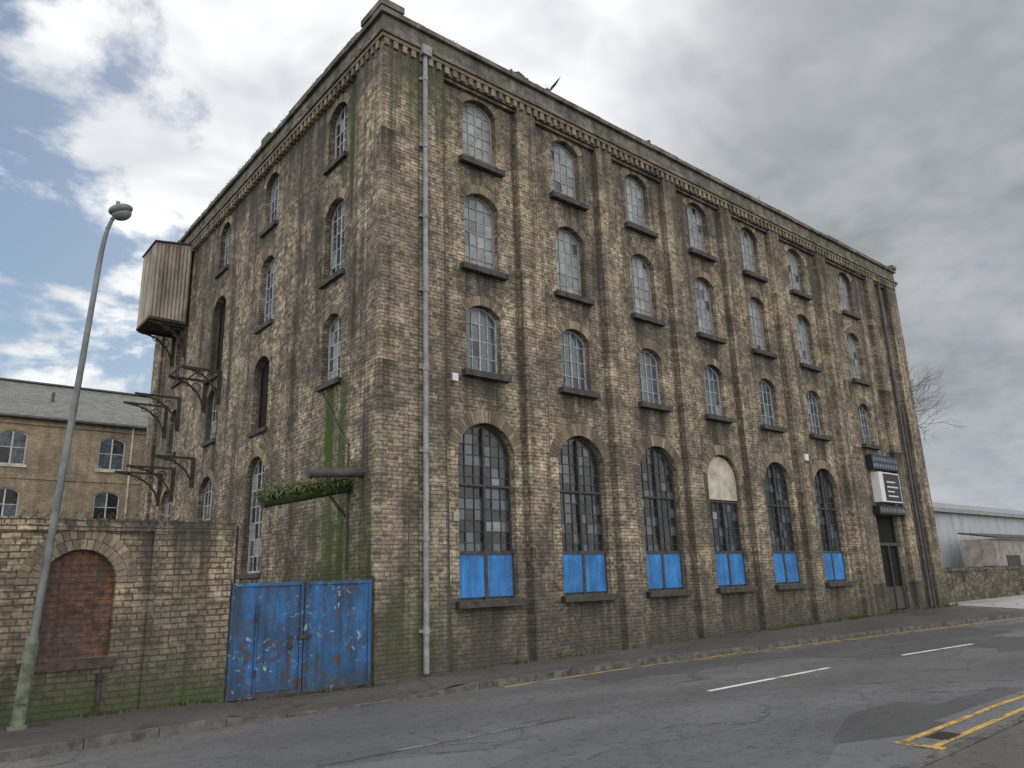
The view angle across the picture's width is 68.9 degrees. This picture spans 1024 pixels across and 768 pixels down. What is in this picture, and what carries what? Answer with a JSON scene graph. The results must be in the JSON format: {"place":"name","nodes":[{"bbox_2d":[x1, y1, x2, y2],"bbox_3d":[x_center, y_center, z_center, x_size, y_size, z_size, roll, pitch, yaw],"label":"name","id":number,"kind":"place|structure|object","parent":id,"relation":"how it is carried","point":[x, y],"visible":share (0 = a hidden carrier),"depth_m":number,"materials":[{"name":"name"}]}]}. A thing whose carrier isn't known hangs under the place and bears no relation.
{"place":"outdoors","nodes":[
{"label":"outdoors","id":0,"kind":"place"},
{"bbox_2d":[55,625,918,742],"bbox_3d":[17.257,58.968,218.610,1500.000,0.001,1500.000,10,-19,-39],"label":"ground","id":1,"kind":"structure","parent":0,"point":[324,690],"depth_m":14.20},
{"bbox_2d":[0,416,146,519],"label":"walls","id":2,"kind":"structure","parent":1,"relation":"on","point":[34,483],"depth_m":41.48,"materials":[{"name":"beige brick"}]},
{"bbox_2d":[0,487,19,516],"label":"window","id":3,"kind":"structure","parent":2,"relation":"attached to","point":[9,498],"depth_m":39.51,"materials":[{"name":"clear glass"}]},
{"bbox_2d":[0,430,27,464],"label":"window","id":4,"kind":"structure","parent":2,"relation":"attached to","point":[13,444],"depth_m":40.15,"materials":[{"name":"clear glass"}]},
{"bbox_2d":[0,463,121,472],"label":"sills","id":5,"kind":"structure","parent":2,"relation":"attached to","point":[25,466],"depth_m":40.16,"materials":[{"name":"grey stone"}]},
{"bbox_2d":[0,377,149,518],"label":"roof","id":6,"kind":"structure","parent":2,"relation":"on","point":[33,400],"depth_m":44.07,"materials":[{"name":"stone"}]},
{"bbox_2d":[92,492,119,519],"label":"window","id":7,"kind":"structure","parent":2,"relation":"attached to","point":[106,504],"depth_m":42.39,"materials":[{"name":"clear glass"}]},
{"bbox_2d":[97,438,124,470],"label":"window","id":8,"kind":"structure","parent":2,"relation":"attached to","point":[111,454],"depth_m":43.13,"materials":[{"name":"clear glass"}]},
{"bbox_2d":[138,46,378,686],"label":"gable wall","id":9,"kind":"structure","parent":1,"relation":"on","point":[299,436],"depth_m":20.00,"materials":[{"name":"brick"}]},
{"bbox_2d":[164,497,170,520],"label":"window","id":10,"kind":"structure","parent":9,"relation":"in","point":[167,510],"depth_m":27.24,"materials":[{"name":"grey glass"}]},
{"bbox_2d":[115,319,221,505],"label":"iron brackets","id":11,"kind":"object","parent":9,"relation":"attached to","point":[217,393],"visible":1,"depth_m":26.57,"materials":[{"name":"black metal"}]},
{"bbox_2d":[136,240,191,335],"bbox_3d":[-13.205,-3.674,28.340,1.360,3.250,1.820,10,-19,-39],"label":"hoist housing","id":12,"kind":"object","parent":11,"relation":"on","point":[165,282],"visible":0.99,"depth_m":27.75,"materials":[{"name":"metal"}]},
{"bbox_2d":[172,418,176,451],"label":"window","id":13,"kind":"structure","parent":9,"relation":"in","point":[174,441],"depth_m":27.79,"materials":[{"name":"grey glass"}]},
{"bbox_2d":[179,351,183,376],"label":"window","id":14,"kind":"structure","parent":9,"relation":"in","point":[181,369],"depth_m":28.44,"materials":[{"name":"grey glass"}]},
{"bbox_2d":[202,480,212,520],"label":"window","id":15,"kind":"structure","parent":9,"relation":"in","point":[207,504],"depth_m":23.98,"materials":[{"name":"grey glass"}]},
{"bbox_2d":[210,395,217,438],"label":"window","id":16,"kind":"structure","parent":9,"relation":"in","point":[214,419],"depth_m":24.60,"materials":[{"name":"grey glass"}]},
{"bbox_2d":[214,301,225,373],"bbox_3d":[-9.671,-1.591,25.033,0.080,2.780,1.150,10,-19,-39],"label":"dark doorway","id":17,"kind":"structure","parent":9,"relation":"attached to","point":[220,338],"depth_m":25.36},
{"bbox_2d":[224,226,230,264],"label":"window","id":18,"kind":"structure","parent":9,"relation":"in","point":[227,248],"depth_m":26.08,"materials":[{"name":"grey glass"}]},
{"bbox_2d":[247,458,264,572],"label":"window","id":19,"kind":"structure","parent":9,"relation":"in","point":[255,521],"depth_m":20.66,"materials":[{"name":"grey glass"}]},
{"bbox_2d":[256,360,268,428],"bbox_3d":[-7.001,0.277,21.316,0.080,2.150,1.100,10,-19,-39],"label":"dark doorway","id":20,"kind":"structure","parent":9,"relation":"attached to","point":[263,394],"depth_m":21.58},
{"bbox_2d":[264,258,274,321],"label":"window","id":21,"kind":"structure","parent":9,"relation":"in","point":[269,293],"depth_m":22.28,"materials":[{"name":"grey glass"}]},
{"bbox_2d":[270,176,278,222],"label":"window","id":22,"kind":"structure","parent":9,"relation":"in","point":[274,202],"depth_m":23.05,"materials":[{"name":"grey glass"}]},
{"bbox_2d":[259,391,364,570],"bbox_3d":[-4.521,1.830,16.049,2.035,4.312,2.413,10,-19,-39],"label":"mossy duct","id":23,"kind":"object","parent":9,"relation":"attached to","point":[310,473],"visible":0.85,"depth_m":15.44,"materials":[{"name":"metal"}]},
{"bbox_2d":[250,382,367,508],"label":"ledge ferns","id":24,"kind":"object","parent":23,"relation":"on","point":[301,483],"visible":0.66,"depth_m":15.47,"materials":[{"name":"green plant"}]},
{"bbox_2d":[327,316,340,380],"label":"window","id":25,"kind":"structure","parent":9,"relation":"in","point":[334,350],"depth_m":18.29,"materials":[{"name":"grey glass"}]},
{"bbox_2d":[330,200,344,274],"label":"window","id":26,"kind":"structure","parent":9,"relation":"in","point":[337,242],"depth_m":19.05,"materials":[{"name":"grey glass"}]},
{"bbox_2d":[335,105,346,157],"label":"window","id":27,"kind":"structure","parent":9,"relation":"in","point":[340,135],"depth_m":19.82,"materials":[{"name":"grey glass"}]},
{"bbox_2d":[0,613,1023,767],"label":"kerb","id":28,"kind":"structure","parent":1,"relation":"on","point":[84,743],"depth_m":11.32,"materials":[{"name":"concrete"}]},
{"bbox_2d":[371,37,949,686],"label":"street front wall","id":29,"kind":"structure","parent":1,"relation":"on","point":[533,407],"depth_m":20.31,"materials":[{"name":"brick"}]},
{"bbox_2d":[419,43,450,673],"bbox_3d":[-1.733,-1.228,16.975,0.251,14.720,0.908,-14,-19,39],"label":"downpipe","id":30,"kind":"object","parent":29,"relation":"attached to","point":[425,52],"visible":0.96,"depth_m":16.29,"materials":[{"name":"grey metal"}]},
{"bbox_2d":[462,103,491,164],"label":"window","id":31,"kind":"structure","parent":29,"relation":"in","point":[477,141],"depth_m":19.80,"materials":[{"name":"grey glass"}]},
{"bbox_2d":[464,196,494,269],"bbox_3d":[-0.892,-3.804,19.008,1.080,2.080,0.060,10,-19,-39],"label":"window","id":32,"kind":"structure","parent":29,"relation":"in","point":[479,231],"depth_m":19.07,"materials":[{"name":"grey glass"}]},
{"bbox_2d":[466,308,497,373],"bbox_3d":[-0.802,-1.039,18.281,1.060,1.720,0.060,10,-19,-39],"label":"window","id":33,"kind":"structure","parent":29,"relation":"in","point":[481,339],"depth_m":18.33,"materials":[{"name":"grey glass"}]},
{"bbox_2d":[458,425,512,600],"bbox_3d":[-0.674,2.904,17.243,1.660,4.000,0.060,10,-19,-39],"label":"window","id":34,"kind":"structure","parent":29,"relation":"in","point":[498,507],"depth_m":17.38,"materials":[{"name":"grey glass"}]},
{"bbox_2d":[458,428,514,599],"bbox_3d":[-0.642,2.942,17.195,1.660,3.900,0.075,10,-19,-39],"label":"blue board","id":35,"kind":"object","parent":29,"relation":"attached to","point":[485,574],"visible":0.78,"depth_m":16.93,"materials":[{"name":"paint"}]},
{"bbox_2d":[159,92,871,504],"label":"window arches","id":36,"kind":"structure","parent":29,"relation":"attached to","point":[505,426],"depth_m":21.30,"materials":[{"name":"brown brick"}]},
{"bbox_2d":[163,150,881,608],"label":"window sills","id":37,"kind":"structure","parent":29,"relation":"attached to","point":[467,266],"depth_m":20.85,"materials":[{"name":"grey stone"}]},
{"bbox_2d":[551,143,575,198],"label":"window","id":38,"kind":"structure","parent":29,"relation":"in","point":[563,175],"depth_m":21.75,"materials":[{"name":"grey glass"}]},
{"bbox_2d":[555,229,581,295],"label":"window","id":39,"kind":"structure","parent":29,"relation":"in","point":[568,264],"depth_m":21.02,"materials":[{"name":"grey glass"}]},
{"bbox_2d":[561,331,586,389],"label":"window","id":40,"kind":"structure","parent":29,"relation":"in","point":[573,360],"depth_m":20.29,"materials":[{"name":"grey glass"}]},
{"bbox_2d":[560,440,607,594],"bbox_3d":[1.753,3.374,19.132,1.660,3.900,0.075,10,-19,-39],"label":"blue board","id":41,"kind":"object","parent":29,"relation":"attached to","point":[585,572],"visible":0.81,"depth_m":18.89,"materials":[{"name":"paint"}]},
{"bbox_2d":[624,176,645,227],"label":"window","id":42,"kind":"structure","parent":29,"relation":"in","point":[634,202],"depth_m":23.70,"materials":[{"name":"grey glass"}]},
{"bbox_2d":[630,256,652,316],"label":"window","id":43,"kind":"structure","parent":29,"relation":"in","point":[641,287],"depth_m":22.97,"materials":[{"name":"grey glass"}]},
{"bbox_2d":[638,350,659,403],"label":"window","id":44,"kind":"structure","parent":29,"relation":"in","point":[649,381],"depth_m":22.23,"materials":[{"name":"grey glass"}]},
{"bbox_2d":[642,450,683,589],"bbox_3d":[4.139,3.805,21.063,1.660,3.900,0.075,10,-19,-39],"label":"blue board","id":45,"kind":"object","parent":29,"relation":"attached to","point":[664,569],"visible":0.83,"depth_m":20.84,"materials":[{"name":"paint"}]},
{"bbox_2d":[686,205,704,251],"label":"window","id":46,"kind":"structure","parent":29,"relation":"in","point":[695,229],"depth_m":25.65,"materials":[{"name":"grey glass"}]},
{"bbox_2d":[694,279,713,334],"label":"window","id":47,"kind":"structure","parent":29,"relation":"in","point":[703,308],"depth_m":24.92,"materials":[{"name":"grey glass"}]},
{"bbox_2d":[703,366,721,415],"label":"window","id":48,"kind":"structure","parent":29,"relation":"in","point":[712,391],"depth_m":24.19,"materials":[{"name":"grey glass"}]},
{"bbox_2d":[707,457,736,500],"bbox_3d":[6.490,2.952,23.341,1.560,1.360,0.088,10,-19,-39],"label":"cream arch board","id":49,"kind":"object","parent":29,"relation":"attached to","point":[721,481],"visible":0.78,"depth_m":23.32,"materials":[{"name":"beige wood"}]},
{"bbox_2d":[710,500,746,586],"bbox_3d":[6.534,4.237,23.000,1.660,3.900,0.075,10,-19,-39],"label":"blue board","id":50,"kind":"object","parent":29,"relation":"attached to","point":[730,567],"visible":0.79,"depth_m":22.75,"materials":[{"name":"paint"}]},
{"bbox_2d":[740,229,755,272],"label":"window","id":51,"kind":"structure","parent":29,"relation":"in","point":[747,252],"depth_m":27.60,"materials":[{"name":"grey glass"}]},
{"bbox_2d":[748,298,765,350],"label":"window","id":52,"kind":"structure","parent":29,"relation":"in","point":[758,339],"depth_m":26.87,"materials":[{"name":"grey glass"}]},
{"bbox_2d":[767,466,800,583],"bbox_3d":[8.928,4.669,24.937,1.660,3.900,0.075,10,-19,-39],"label":"blue board","id":53,"kind":"object","parent":29,"relation":"attached to","point":[786,567],"visible":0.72,"depth_m":24.74,"materials":[{"name":"paint"}]},
{"bbox_2d":[786,251,800,290],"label":"window","id":54,"kind":"structure","parent":29,"relation":"in","point":[793,272],"depth_m":29.58,"materials":[{"name":"grey glass"}]},
{"bbox_2d":[795,316,811,364],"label":"window","id":55,"kind":"structure","parent":29,"relation":"in","point":[803,341],"depth_m":28.84,"materials":[{"name":"grey glass"}]},
{"bbox_2d":[817,472,846,581],"bbox_3d":[11.354,5.106,26.899,1.660,3.900,0.075,10,-19,-39],"label":"blue board","id":56,"kind":"object","parent":29,"relation":"attached to","point":[834,564],"visible":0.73,"depth_m":26.72,"materials":[{"name":"paint"}]},
{"bbox_2d":[837,274,850,311],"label":"window","id":57,"kind":"structure","parent":29,"relation":"in","point":[843,294],"depth_m":32.09,"materials":[{"name":"grey glass"}]},
{"bbox_2d":[847,334,860,378],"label":"window","id":58,"kind":"structure","parent":29,"relation":"in","point":[853,357],"depth_m":31.35,"materials":[{"name":"grey glass"}]},
{"bbox_2d":[865,454,905,515],"bbox_3d":[15.008,4.062,29.927,2.250,2.330,0.322,10,-19,-39],"label":"wall sign","id":59,"kind":"object","parent":29,"relation":"attached to","point":[886,487],"visible":1,"depth_m":29.62,"materials":[{"name":"white metal"}]},
{"bbox_2d":[876,516,918,613],"bbox_3d":[14.972,7.054,29.185,2.100,3.770,0.415,10,-19,-39],"label":"entrance door","id":60,"kind":"structure","parent":29,"relation":"attached to","point":[894,578],"depth_m":29.42,"materials":[{"name":"wood"}]},
{"bbox_2d":[875,275,935,607],"bbox_3d":[16.864,2.098,32.152,0.169,14.442,0.869,-13,-18,36],"label":"downpipe","id":61,"kind":"object","parent":29,"relation":"attached to","point":[919,526],"visible":0.91,"depth_m":31.76,"materials":[{"name":"black metal"}]},
{"bbox_2d":[908,360,963,448],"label":"bare tree","id":62,"kind":"object","parent":1,"relation":"on","point":[915,388],"visible":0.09,"depth_m":44.40,"materials":[{"name":"brown plant"}]},
{"bbox_2d":[943,565,1023,602],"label":"stone boundary wall","id":63,"kind":"structure","parent":1,"relation":"on","point":[972,583],"depth_m":41.72,"materials":[{"name":"beige stone"}]},
{"bbox_2d":[957,533,1023,566],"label":"lean to store","id":64,"kind":"structure","parent":1,"relation":"on","point":[1009,551],"depth_m":59.83,"materials":[{"name":"beige concrete"}]},
{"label":"rear walls","id":65,"kind":"object","parent":1,"relation":"on","visible":0},
{"bbox_2d":[191,31,896,289],"bbox_3d":[1.537,-4.407,33.231,27.410,0.310,18.570,10,-19,-39],"label":"corbel course","id":66,"kind":"object","parent":65,"relation":"on","point":[346,78],"visible":0.89,"depth_m":22.38,"materials":[{"name":"brick"}]},
{"bbox_2d":[178,0,897,284],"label":"parapet","id":67,"kind":"structure","parent":66,"relation":"on","point":[388,17],"depth_m":22.19,"materials":[{"name":"stone"}]},
{"bbox_2d":[178,24,851,259],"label":"rooftop weeds","id":68,"kind":"object","parent":67,"relation":"on","point":[288,129],"visible":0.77,"depth_m":23.20,"materials":[{"name":"green plant"}]},
{"bbox_2d":[536,78,559,90],"bbox_3d":[1.052,-8.621,21.736,0.566,0.601,0.566,6,-17,-28],"label":"bird","id":69,"kind":"object","parent":67,"relation":"on","point":[553,86],"visible":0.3,"depth_m":21.67},
{"bbox_2d":[0,617,1023,767],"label":"road","id":70,"kind":"structure","parent":0,"point":[866,702],"depth_m":10.28,"materials":[{"name":"grey asphalt"}]},
{"bbox_2d":[318,617,1023,766],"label":"road markings","id":71,"kind":"object","parent":70,"relation":"on","point":[938,744],"visible":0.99,"depth_m":9.73,"materials":[{"name":"paint"}]},
{"bbox_2d":[925,731,960,739],"bbox_3d":[5.007,4.074,8.651,0.450,0.012,0.250,10,-19,-39],"label":"drain grate","id":72,"kind":"object","parent":70,"relation":"on","point":[942,735],"visible":1,"depth_m":8.62,"materials":[{"name":"metal"}]},
{"bbox_2d":[0,605,1023,750],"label":"pavement","id":73,"kind":"structure","parent":0,"point":[39,733],"depth_m":14.02,"materials":[{"name":"concrete"}]},
{"bbox_2d":[6,201,132,730],"bbox_3d":[-6.770,0.853,11.602,0.876,8.280,0.320,10,-19,-39],"label":"street lamp","id":74,"kind":"object","parent":73,"relation":"on","point":[118,211],"visible":1,"depth_m":11.15,"materials":[{"name":"metal"}]},
{"bbox_2d":[18,665,31,703],"bbox_3d":[-6.823,4.215,10.455,0.100,0.500,0.020,10,-19,-39],"label":"access door","id":75,"kind":"structure","parent":74,"relation":"in","point":[25,681],"depth_m":10.45,"materials":[{"name":"grey metal"}]},
{"bbox_2d":[0,516,236,726],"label":"boundary brick wall","id":76,"kind":"structure","parent":73,"relation":"on","point":[168,636],"depth_m":12.01,"materials":[{"name":"beige brick"}]},
{"bbox_2d":[16,656,115,674],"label":"niche sill","id":77,"kind":"structure","parent":76,"relation":"attached to","point":[72,664],"depth_m":11.25,"materials":[{"name":"brown stone"}]},
{"bbox_2d":[36,550,114,660],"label":"bricked up arch","id":78,"kind":"structure","parent":76,"relation":"attached to","point":[75,622],"depth_m":11.57,"materials":[{"name":"red brick"}]},
{"bbox_2d":[15,530,137,584],"bbox_3d":[-6.732,2.691,11.679,1.686,0.833,0.062,10,-19,-39],"label":"arch ring","id":79,"kind":"object","parent":76,"relation":"attached to","point":[81,543],"visible":0.91,"depth_m":11.73,"materials":[{"name":"brick"}]},
{"bbox_2d":[95,673,104,715],"bbox_3d":[-6.303,4.739,11.366,0.100,0.622,0.110,10,-19,-39],"label":"drain pipe","id":80,"kind":"object","parent":76,"relation":"attached to","point":[99,678],"visible":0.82,"depth_m":11.36,"materials":[{"name":"metal"}]},
{"bbox_2d":[4,510,369,582],"bbox_3d":[-5.388,2.926,12.996,6.568,1.295,0.185,10,-19,-38],"label":"barbed wire","id":81,"kind":"object","parent":76,"relation":"attached to","point":[236,552],"visible":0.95,"depth_m":13.31,"materials":[{"name":"metal"}]},
{"bbox_2d":[223,575,373,701],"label":"blue metal gate","id":82,"kind":"structure","parent":76,"relation":"attached to","point":[291,637],"depth_m":13.55,"materials":[{"name":"metal"}]},
{"bbox_2d":[5,618,947,761],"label":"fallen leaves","id":83,"kind":"object","parent":73,"relation":"on","point":[446,694],"visible":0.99,"depth_m":13.03,"materials":[{"name":"brown plant"}]},
{"bbox_2d":[3,602,958,727],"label":"weeds","id":84,"kind":"object","parent":73,"relation":"on","point":[579,654],"visible":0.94,"depth_m":17.23,"materials":[{"name":"green plant"}]},
{"bbox_2d":[0,0,1023,510],"label":"sky","id":85,"kind":"structure","parent":0,"point":[892,130],"materials":[{"name":"grey"}]},
{"bbox_2d":[510,69,527,78],"bbox_3d":[0.171,-8.672,20.945,0.571,0.351,0.190,0,-15,-9],"label":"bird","id":86,"kind":"object","parent":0,"point":[519,73],"visible":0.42,"depth_m":20.89},
{"bbox_2d":[558,437,604,595],"bbox_3d":[1.721,3.336,19.180,1.660,4.000,0.060,10,-19,-39],"label":"window","id":87,"kind":"structure","parent":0,"point":[592,521],"depth_m":19.34,"materials":[{"name":"glass"}]},
{"bbox_2d":[640,447,680,590],"bbox_3d":[4.108,3.767,21.110,1.660,4.000,0.060,10,-19,-39],"label":"window","id":88,"kind":"structure","parent":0,"point":[667,511],"depth_m":21.29,"materials":[{"name":"grey glass"}]},
{"bbox_2d":[710,456,744,587],"bbox_3d":[6.502,4.199,23.047,1.660,4.000,0.060,10,-19,-39],"label":"window","id":89,"kind":"structure","parent":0,"point":[732,527],"depth_m":23.07,"materials":[{"name":"grey glass"}]},
{"bbox_2d":[758,380,774,425],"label":"window","id":90,"kind":"structure","parent":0,"point":[766,405],"depth_m":26.14,"materials":[{"name":"grey glass"}]},
{"bbox_2d":[764,463,797,584],"bbox_3d":[8.897,4.631,24.985,1.660,4.000,0.060,10,-19,-39],"label":"window","id":91,"kind":"structure","parent":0,"point":[785,515],"depth_m":25.20,"materials":[{"name":"black glass"}]},
{"bbox_2d":[806,392,820,433],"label":"window","id":92,"kind":"structure","parent":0,"point":[813,413],"depth_m":28.11,"materials":[{"name":"grey glass"}]},
{"bbox_2d":[814,469,844,581],"bbox_3d":[11.322,5.068,26.946,1.660,4.000,0.060,10,-19,-39],"label":"window","id":93,"kind":"structure","parent":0,"point":[831,517],"depth_m":27.18,"materials":[{"name":"black glass"}]},
{"bbox_2d":[858,405,870,443],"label":"window","id":94,"kind":"structure","parent":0,"point":[864,424],"depth_m":30.62,"materials":[{"name":"grey glass"}]},
{"bbox_2d":[923,722,1023,767],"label":"pavement","id":95,"kind":"structure","parent":0,"point":[1004,749],"depth_m":7.33,"materials":[{"name":"grey concrete"}]},
{"bbox_2d":[932,502,1023,567],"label":"corrugated shed","id":96,"kind":"structure","parent":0,"point":[952,521],"depth_m":67.64,"materials":[{"name":"grey metal"}]},
{"bbox_2d":[950,595,1023,608],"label":"concrete apron","id":97,"kind":"object","parent":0,"point":[1016,601],"visible":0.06,"depth_m":37.30,"materials":[{"name":"grey concrete"}]}
]}

